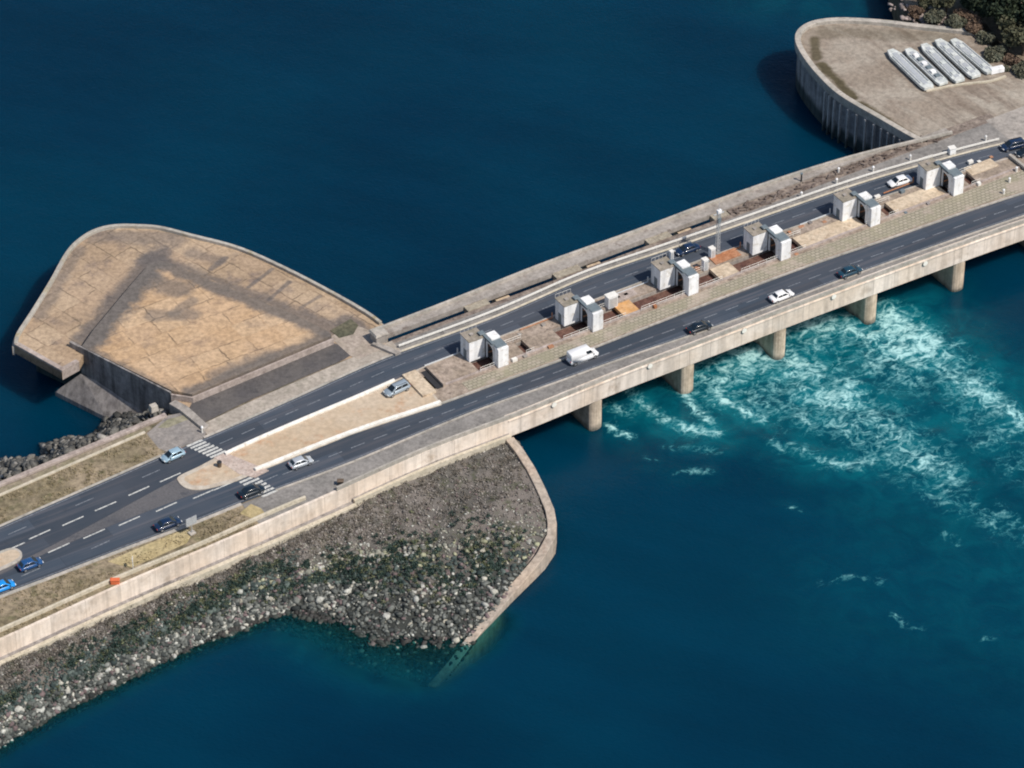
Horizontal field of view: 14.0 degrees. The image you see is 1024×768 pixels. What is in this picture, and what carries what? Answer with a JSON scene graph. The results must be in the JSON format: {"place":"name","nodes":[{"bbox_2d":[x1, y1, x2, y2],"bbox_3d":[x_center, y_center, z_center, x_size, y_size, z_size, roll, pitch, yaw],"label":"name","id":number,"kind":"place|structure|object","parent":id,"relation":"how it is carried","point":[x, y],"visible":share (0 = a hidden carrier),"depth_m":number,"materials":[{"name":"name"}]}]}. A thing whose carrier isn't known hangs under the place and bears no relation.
{"place":"outdoors","nodes":[
{"label":"outdoors","id":0,"kind":"place"},
{"bbox_2d":[0,479,210,573],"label":"junction road","id":1,"kind":"structure","parent":0,"point":[172,491],"depth_m":674.21,"materials":[{"name":"asphalt"}]},
{"bbox_2d":[0,358,435,503],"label":"embankment","id":2,"kind":"structure","parent":0,"point":[152,426],"depth_m":694.18,"materials":[{"name":"soil"}]},
{"bbox_2d":[0,431,145,495],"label":"garden kerb","id":3,"kind":"structure","parent":2,"relation":"on","point":[72,463],"depth_m":683.12,"materials":[{"name":"stone"}]},
{"bbox_2d":[0,426,150,492],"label":"footpath","id":4,"kind":"structure","parent":2,"relation":"on","point":[36,475],"depth_m":683.67,"materials":[{"name":"grey concrete"}]},
{"bbox_2d":[0,433,164,523],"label":"grass verge","id":5,"kind":"object","parent":2,"relation":"on","point":[17,506],"depth_m":680.57,"materials":[{"name":"plant"}]},
{"bbox_2d":[0,413,166,486],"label":"stone wall","id":6,"kind":"structure","parent":2,"relation":"on","point":[79,451],"depth_m":685.63,"materials":[{"name":"beige concrete"}]},
{"bbox_2d":[0,435,258,637],"bbox_3d":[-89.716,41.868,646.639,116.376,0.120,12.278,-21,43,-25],"label":"grass verge","id":7,"kind":"object","parent":2,"relation":"on","point":[10,613],"depth_m":660.46,"materials":[{"name":"plant"}]},
{"bbox_2d":[110,578,119,584],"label":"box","id":8,"kind":"object","parent":7,"relation":"on","point":[114,581],"visible":1,"depth_m":659.15,"materials":[{"name":"orange metal"}]},
{"bbox_2d":[108,529,190,567],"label":"dry grass","id":9,"kind":"structure","parent":7,"relation":"on","point":[154,546],"depth_m":666.20,"materials":[{"name":"plant"}]},
{"bbox_2d":[186,515,196,535],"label":"sign board","id":10,"kind":"object","parent":7,"relation":"on","point":[191,520],"visible":1,"depth_m":667.87,"materials":[{"name":"metal"}]},
{"bbox_2d":[0,496,305,631],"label":"wall","id":11,"kind":"structure","parent":2,"relation":"on","point":[145,566],"depth_m":662.95,"materials":[{"name":"concrete"}]},
{"bbox_2d":[148,403,158,412],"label":"mooring block","id":12,"kind":"structure","parent":2,"relation":"on","point":[153,407],"depth_m":693.91,"materials":[{"name":"concrete"}]},
{"bbox_2d":[158,415,187,427],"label":"lawn","id":13,"kind":"structure","parent":2,"relation":"on","point":[172,421],"depth_m":692.08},
{"bbox_2d":[147,413,205,451],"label":"paved pad","id":14,"kind":"object","parent":2,"relation":"on","point":[185,433],"visible":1,"depth_m":689.39,"materials":[{"name":"concrete"}]},
{"bbox_2d":[169,400,208,430],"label":"end wall","id":15,"kind":"structure","parent":2,"relation":"on","point":[176,407],"depth_m":693.32,"materials":[{"name":"grey concrete"}]},
{"bbox_2d":[241,504,263,517],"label":"dry grass","id":16,"kind":"structure","parent":2,"relation":"on","point":[251,511],"depth_m":673.67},
{"bbox_2d":[0,415,511,665],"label":"retaining wall","id":17,"kind":"structure","parent":2,"relation":"on","point":[216,557],"depth_m":670.70,"materials":[{"name":"concrete"}]},
{"bbox_2d":[0,440,546,752],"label":"rubble bank","id":18,"kind":"structure","parent":0,"point":[500,511],"depth_m":677.79,"materials":[{"name":"stone"}]},
{"bbox_2d":[0,505,527,727],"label":"scrub","id":19,"kind":"object","parent":18,"relation":"on","point":[192,608],"visible":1,"depth_m":671.03,"materials":[{"name":"plant"}]},
{"bbox_2d":[0,443,539,703],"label":"dry brush","id":20,"kind":"object","parent":18,"relation":"on","point":[40,656],"visible":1,"depth_m":675.17,"materials":[{"name":"plant"}]},
{"bbox_2d":[0,445,546,754],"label":"rubble","id":21,"kind":"object","parent":18,"relation":"on","point":[48,714],"visible":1,"depth_m":666.29,"materials":[{"name":"stone"}]},
{"bbox_2d":[383,612,389,619],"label":"boulder","id":22,"kind":"object","parent":18,"relation":"on","point":[386,616],"visible":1,"depth_m":666.96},
{"bbox_2d":[242,467,353,522],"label":"pavement","id":23,"kind":"structure","parent":0,"point":[311,489],"depth_m":677.51,"materials":[{"name":"concrete"}]},
{"bbox_2d":[337,479,343,485],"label":"waste bin","id":24,"kind":"object","parent":23,"relation":"on","point":[340,481],"visible":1,"depth_m":678.54,"materials":[{"name":"metal"}]},
{"bbox_2d":[205,341,399,434],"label":"pavement","id":25,"kind":"structure","parent":0,"point":[268,400],"depth_m":698.72,"materials":[{"name":"concrete"}]},
{"bbox_2d":[0,0,1023,767],"bbox_3d":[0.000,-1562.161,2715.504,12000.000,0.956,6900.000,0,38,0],"label":"sea water","id":26,"kind":"structure","parent":0,"point":[806,550],"depth_m":713.98,"materials":[{"name":"liquid"}]},
{"bbox_2d":[12,224,387,418],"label":"quay","id":27,"kind":"structure","parent":26,"relation":"in","point":[133,318],"depth_m":713.11,"materials":[{"name":"concrete"}]},
{"bbox_2d":[189,343,349,421],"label":"service lane","id":28,"kind":"structure","parent":27,"relation":"on","point":[206,409],"depth_m":700.41,"materials":[{"name":"asphalt"}]},
{"bbox_2d":[330,319,357,337],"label":"grass patch","id":29,"kind":"object","parent":27,"relation":"on","point":[348,327],"visible":1,"depth_m":711.94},
{"bbox_2d":[332,326,386,358],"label":"paved pad","id":30,"kind":"object","parent":27,"relation":"on","point":[358,343],"visible":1,"depth_m":708.88,"materials":[{"name":"concrete"}]},
{"bbox_2d":[369,325,388,343],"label":"concrete block","id":31,"kind":"object","parent":27,"relation":"on","point":[379,334],"visible":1,"depth_m":708.19,"materials":[{"name":"grey concrete"}]},
{"bbox_2d":[439,437,556,673],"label":"training wall","id":32,"kind":"structure","parent":26,"relation":"in","point":[494,625],"depth_m":673.60,"materials":[{"name":"beige concrete"}]},
{"bbox_2d":[343,106,1023,477],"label":"sluice bridge","id":33,"kind":"structure","parent":26,"relation":"in","point":[551,340],"depth_m":721.61,"materials":[{"name":"grey concrete"}]},
{"bbox_2d":[372,341,399,355],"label":"wing wall","id":34,"kind":"structure","parent":33,"relation":"on","point":[386,349],"depth_m":706.95,"materials":[{"name":"grey concrete"}]},
{"bbox_2d":[460,324,508,367],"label":"gate hoist","id":35,"kind":"object","parent":33,"relation":"on","point":[476,343],"visible":1,"depth_m":703.17,"materials":[{"name":"concrete"}]},
{"bbox_2d":[0,145,1019,562],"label":"carriageway","id":36,"kind":"structure","parent":33,"relation":"on","point":[40,529],"depth_m":698.61,"materials":[{"name":"asphalt"}]},
{"bbox_2d":[0,548,21,570],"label":"traffic island","id":37,"kind":"structure","parent":36,"relation":"on","point":[18,559],"depth_m":663.92,"materials":[{"name":"concrete"}]},
{"bbox_2d":[0,550,19,566],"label":"sandy paving","id":38,"kind":"structure","parent":37,"relation":"on","point":[8,556],"depth_m":664.52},
{"bbox_2d":[0,446,181,526],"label":"kerb","id":39,"kind":"structure","parent":36,"relation":"on","point":[78,491],"depth_m":677.71,"materials":[{"name":"concrete"}]},
{"bbox_2d":[0,503,241,598],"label":"kerb","id":40,"kind":"structure","parent":36,"relation":"on","point":[115,552],"depth_m":665.39,"materials":[{"name":"concrete"}]},
{"bbox_2d":[160,447,185,462],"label":"car","id":41,"kind":"object","parent":36,"relation":"on","point":[169,456],"visible":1,"depth_m":683.47,"materials":[{"name":"blue paint"}]},
{"bbox_2d":[203,350,401,437],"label":"kerb","id":42,"kind":"structure","parent":36,"relation":"on","point":[294,397],"depth_m":697.35,"materials":[{"name":"concrete"}]},
{"bbox_2d":[177,371,441,489],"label":"traffic island","id":43,"kind":"structure","parent":36,"relation":"on","point":[183,482],"depth_m":682.49,"materials":[{"name":"concrete"}]},
{"bbox_2d":[225,378,394,454],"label":"barrier wall","id":44,"kind":"structure","parent":43,"relation":"on","point":[297,421],"depth_m":692.34,"materials":[{"name":"concrete"}]},
{"bbox_2d":[184,386,436,485],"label":"sandy paving","id":45,"kind":"structure","parent":43,"relation":"on","point":[371,407],"depth_m":690.32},
{"bbox_2d":[383,378,410,397],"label":"car","id":46,"kind":"object","parent":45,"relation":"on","point":[397,387],"visible":1,"depth_m":697.01,"materials":[{"name":"silver paint"}]},
{"bbox_2d":[254,400,440,470],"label":"barrier wall","id":47,"kind":"structure","parent":43,"relation":"on","point":[340,435],"depth_m":688.76,"materials":[{"name":"concrete"}]},
{"bbox_2d":[669,249,674,258],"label":"cabinet","id":48,"kind":"object","parent":36,"relation":"on","point":[671,253],"visible":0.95,"depth_m":727.07,"materials":[{"name":"paint"}]},
{"bbox_2d":[674,242,700,256],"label":"car","id":49,"kind":"object","parent":36,"relation":"on","point":[685,248],"visible":1,"depth_m":728.64,"materials":[{"name":"blue paint"}]},
{"bbox_2d":[402,138,1023,351],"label":"kerb","id":50,"kind":"structure","parent":36,"relation":"on","point":[559,288],"depth_m":731.37,"materials":[{"name":"concrete"}]},
{"bbox_2d":[887,174,912,187],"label":"car","id":51,"kind":"object","parent":36,"relation":"on","point":[898,180],"visible":1,"depth_m":744.84,"materials":[{"name":"white paint"}]},
{"bbox_2d":[1000,137,1023,152],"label":"car","id":52,"kind":"object","parent":36,"relation":"on","point":[1012,144],"visible":1,"depth_m":753.62,"materials":[{"name":"blue paint"}]},
{"bbox_2d":[1015,147,1023,157],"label":"car","id":53,"kind":"object","parent":36,"relation":"on","point":[1019,153],"visible":1,"depth_m":751.97,"materials":[{"name":"black paint"}]},
{"bbox_2d":[0,194,1023,594],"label":"carriageway","id":54,"kind":"structure","parent":33,"relation":"on","point":[220,498],"depth_m":697.54,"materials":[{"name":"asphalt"}]},
{"bbox_2d":[0,579,15,591],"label":"car","id":55,"kind":"object","parent":54,"relation":"on","point":[5,584],"visible":1,"depth_m":657.71,"materials":[{"name":"blue paint"}]},
{"bbox_2d":[16,556,43,572],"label":"car","id":56,"kind":"object","parent":54,"relation":"on","point":[25,565],"visible":1,"depth_m":661.71,"materials":[{"name":"blue paint"}]},
{"bbox_2d":[153,515,181,532],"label":"car","id":57,"kind":"object","parent":54,"relation":"on","point":[161,525],"visible":1,"depth_m":669.57,"materials":[{"name":"blue paint"}]},
{"bbox_2d":[214,453,268,477],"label":"tiled crossing","id":58,"kind":"object","parent":54,"relation":"on","point":[239,466],"visible":1,"depth_m":682.64,"materials":[{"name":"tile"}]},
{"bbox_2d":[237,483,265,499],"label":"car","id":59,"kind":"object","parent":54,"relation":"on","point":[246,492],"visible":1,"depth_m":676.12,"materials":[{"name":"black paint"}]},
{"bbox_2d":[288,455,313,469],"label":"car","id":60,"kind":"object","parent":54,"relation":"on","point":[296,463],"visible":1,"depth_m":681.88,"materials":[{"name":"silver metal"}]},
{"bbox_2d":[566,344,598,365],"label":"van","id":61,"kind":"object","parent":54,"relation":"on","point":[579,354],"visible":1,"depth_m":703.72,"materials":[{"name":"white paint"}]},
{"bbox_2d":[686,320,712,334],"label":"car","id":62,"kind":"object","parent":54,"relation":"on","point":[694,328],"visible":1,"depth_m":710.75,"materials":[{"name":"black paint"}]},
{"bbox_2d":[768,289,794,303],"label":"car","id":63,"kind":"object","parent":54,"relation":"on","point":[776,297],"visible":1,"depth_m":717.81,"materials":[{"name":"white paint"}]},
{"bbox_2d":[837,264,862,278],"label":"car","id":64,"kind":"object","parent":54,"relation":"on","point":[846,271],"visible":1,"depth_m":723.34,"materials":[{"name":"blue paint"}]},
{"bbox_2d":[555,289,602,331],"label":"gate hoist","id":65,"kind":"object","parent":33,"relation":"on","point":[570,308],"visible":1,"depth_m":711.08,"materials":[{"name":"concrete"}]},
{"bbox_2d":[604,291,618,308],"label":"cabinet","id":66,"kind":"object","parent":33,"relation":"on","point":[611,299],"visible":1,"depth_m":715.70,"materials":[{"name":"metal"}]},
{"bbox_2d":[275,215,1023,490],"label":"kerb","id":67,"kind":"structure","parent":33,"relation":"on","point":[487,406],"depth_m":705.99,"materials":[{"name":"concrete"}]},
{"bbox_2d":[651,253,698,295],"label":"gate hoist","id":68,"kind":"object","parent":33,"relation":"on","point":[666,272],"visible":1,"depth_m":719.17,"materials":[{"name":"concrete"}]},
{"bbox_2d":[398,138,998,346],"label":"guard rail","id":69,"kind":"object","parent":33,"relation":"on","point":[661,245],"visible":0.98,"depth_m":732.26,"materials":[{"name":"paint"}]},
{"bbox_2d":[701,256,708,270],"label":"cabinet","id":70,"kind":"object","parent":33,"relation":"on","point":[704,262],"visible":1,"depth_m":724.21,"materials":[{"name":"metal"}]},
{"bbox_2d":[708,245,715,257],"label":"cabinet","id":71,"kind":"object","parent":33,"relation":"on","point":[711,251],"visible":1,"depth_m":727.11,"materials":[{"name":"metal"}]},
{"bbox_2d":[713,201,723,254],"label":"lattice mast","id":72,"kind":"object","parent":33,"relation":"on","point":[719,212],"visible":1,"depth_m":725.68,"materials":[{"name":"metal"}]},
{"bbox_2d":[743,219,790,260],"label":"gate hoist","id":73,"kind":"object","parent":33,"relation":"on","point":[759,237],"visible":1,"depth_m":727.26,"materials":[{"name":"concrete"}]},
{"bbox_2d":[733,135,942,213],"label":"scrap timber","id":74,"kind":"object","parent":33,"relation":"on","point":[747,205],"visible":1,"depth_m":747.36,"materials":[{"name":"wood"}]},
{"bbox_2d":[833,185,880,226],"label":"gate hoist","id":75,"kind":"object","parent":33,"relation":"on","point":[848,204],"visible":1,"depth_m":735.20,"materials":[{"name":"concrete"}]},
{"bbox_2d":[917,154,963,195],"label":"gate hoist","id":76,"kind":"object","parent":33,"relation":"on","point":[932,172],"visible":1,"depth_m":742.71,"materials":[{"name":"concrete"}]},
{"bbox_2d":[794,17,1023,152],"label":"quay","id":77,"kind":"structure","parent":26,"relation":"in","point":[858,90],"depth_m":772.69,"materials":[{"name":"concrete"}]},
{"bbox_2d":[887,48,933,90],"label":"stoplog","id":78,"kind":"object","parent":77,"relation":"on","point":[910,70],"visible":1,"depth_m":773.84,"materials":[{"name":"grey paint"}]},
{"bbox_2d":[905,48,947,85],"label":"stoplog","id":79,"kind":"object","parent":77,"relation":"on","point":[927,68],"visible":1,"depth_m":774.47,"materials":[{"name":"grey paint"}]},
{"bbox_2d":[920,43,964,82],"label":"stoplog","id":80,"kind":"object","parent":77,"relation":"on","point":[943,64],"visible":1,"depth_m":775.55,"materials":[{"name":"grey paint"}]},
{"bbox_2d":[944,13,967,28],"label":"shrub","id":81,"kind":"object","parent":77,"relation":"on","point":[954,21],"visible":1,"depth_m":785.72,"materials":[{"name":"green plant"}]},
{"bbox_2d":[934,38,980,78],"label":"stoplog","id":82,"kind":"object","parent":77,"relation":"on","point":[964,65],"visible":1,"depth_m":776.79,"materials":[{"name":"grey paint"}]},
{"bbox_2d":[925,75,1005,91],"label":"timber sill","id":83,"kind":"structure","parent":77,"relation":"on","point":[967,83],"depth_m":771.41,"materials":[{"name":"wood"}]},
{"bbox_2d":[950,38,991,74],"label":"stoplog","id":84,"kind":"object","parent":77,"relation":"on","point":[972,56],"visible":1,"depth_m":777.61,"materials":[{"name":"grey paint"}]},
{"bbox_2d":[962,15,982,34],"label":"shrub","id":85,"kind":"object","parent":77,"relation":"on","point":[974,25],"visible":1,"depth_m":784.47,"materials":[{"name":"brown plant"}]},
{"bbox_2d":[975,30,996,44],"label":"shrub","id":86,"kind":"object","parent":77,"relation":"on","point":[984,37],"visible":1,"depth_m":782.02,"materials":[{"name":"green plant"}]},
{"bbox_2d":[983,45,1005,62],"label":"shrub","id":87,"kind":"object","parent":77,"relation":"on","point":[993,54],"visible":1,"depth_m":777.49,"materials":[{"name":"green plant"}]},
{"bbox_2d":[990,65,1004,74],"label":"concrete block","id":88,"kind":"structure","parent":77,"relation":"on","point":[998,69],"depth_m":774.31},
{"bbox_2d":[1002,53,1020,65],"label":"shrub","id":89,"kind":"object","parent":77,"relation":"on","point":[1009,59],"visible":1,"depth_m":776.60,"materials":[{"name":"brown plant"}]},
{"bbox_2d":[1011,61,1023,78],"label":"shrub","id":90,"kind":"object","parent":77,"relation":"on","point":[1017,69],"visible":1,"depth_m":773.63,"materials":[{"name":"green plant"}]},
{"bbox_2d":[888,0,989,43],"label":"headland","id":91,"kind":"structure","parent":26,"relation":"in","point":[896,13],"depth_m":802.45,"materials":[{"name":"soil"}]},
{"bbox_2d":[394,123,1008,349],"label":"pavement","id":92,"kind":"structure","parent":0,"point":[973,135],"depth_m":743.88,"materials":[{"name":"concrete"}]},
{"bbox_2d":[947,145,956,154],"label":"cabinet","id":93,"kind":"object","parent":92,"relation":"on","point":[952,149],"visible":1,"depth_m":752.61,"materials":[{"name":"paint"}]},
{"bbox_2d":[901,0,1023,60],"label":"hillside","id":94,"kind":"structure","parent":0,"point":[989,24],"depth_m":789.64,"materials":[{"name":"plant"}]},
{"bbox_2d":[917,0,932,9],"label":"tree","id":95,"kind":"object","parent":94,"relation":"on","point":[924,4],"visible":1,"depth_m":790.66,"materials":[{"name":"green plant"}]},
{"bbox_2d":[888,0,982,27],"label":"shore rocks","id":96,"kind":"object","parent":94,"relation":"on","point":[906,18],"visible":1,"depth_m":790.62,"materials":[{"name":"stone"}]},
{"bbox_2d":[907,5,924,18],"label":"shrub","id":97,"kind":"object","parent":96,"relation":"on","point":[915,11],"visible":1,"depth_m":790.36,"materials":[{"name":"brown plant"}]},
{"bbox_2d":[923,8,945,24],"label":"shrub","id":98,"kind":"object","parent":96,"relation":"on","point":[936,16],"visible":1,"depth_m":787.88,"materials":[{"name":"green plant"}]},
{"bbox_2d":[953,7,974,19],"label":"shrub","id":99,"kind":"object","parent":96,"relation":"on","point":[964,13],"visible":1,"depth_m":788.01,"materials":[{"name":"brown plant"}]},
{"bbox_2d":[931,0,956,12],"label":"tree","id":100,"kind":"object","parent":94,"relation":"on","point":[942,3],"visible":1,"depth_m":788.73,"materials":[{"name":"green plant"}]},
{"bbox_2d":[960,0,995,17],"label":"tree","id":101,"kind":"object","parent":94,"relation":"on","point":[969,5],"visible":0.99,"depth_m":786.88,"materials":[{"name":"green plant"}]},
{"bbox_2d":[976,0,1021,29],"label":"tree","id":102,"kind":"object","parent":94,"relation":"on","point":[995,11],"visible":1,"depth_m":782.54,"materials":[{"name":"green plant"}]},
{"bbox_2d":[996,15,1023,49],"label":"tree","id":103,"kind":"object","parent":94,"relation":"on","point":[1011,23],"visible":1,"depth_m":779.85,"materials":[{"name":"green plant"}]},
{"bbox_2d":[996,0,1023,22],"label":"tree","id":104,"kind":"object","parent":94,"relation":"on","point":[1008,4],"visible":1,"depth_m":782.35,"materials":[{"name":"green plant"}]},
{"bbox_2d":[1005,26,1023,55],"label":"tree","id":105,"kind":"object","parent":94,"relation":"on","point":[1019,34],"visible":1,"depth_m":776.26,"materials":[{"name":"green plant"}]},
{"bbox_2d":[1018,0,1023,16],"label":"tree","id":106,"kind":"object","parent":94,"relation":"on","point":[1022,4],"visible":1,"depth_m":780.99,"materials":[{"name":"green plant"}]},
{"bbox_2d":[1008,154,1023,169],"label":"end beam","id":107,"kind":"structure","parent":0,"point":[1015,159],"depth_m":750.16,"materials":[{"name":"concrete"}]},
{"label":"shore slope","id":108,"kind":"structure","parent":0,"visible":0},
{"bbox_2d":[0,408,167,480],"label":"shore rubble","id":109,"kind":"object","parent":108,"relation":"on","point":[64,445],"visible":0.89,"depth_m":694.86,"materials":[{"name":"stone"}]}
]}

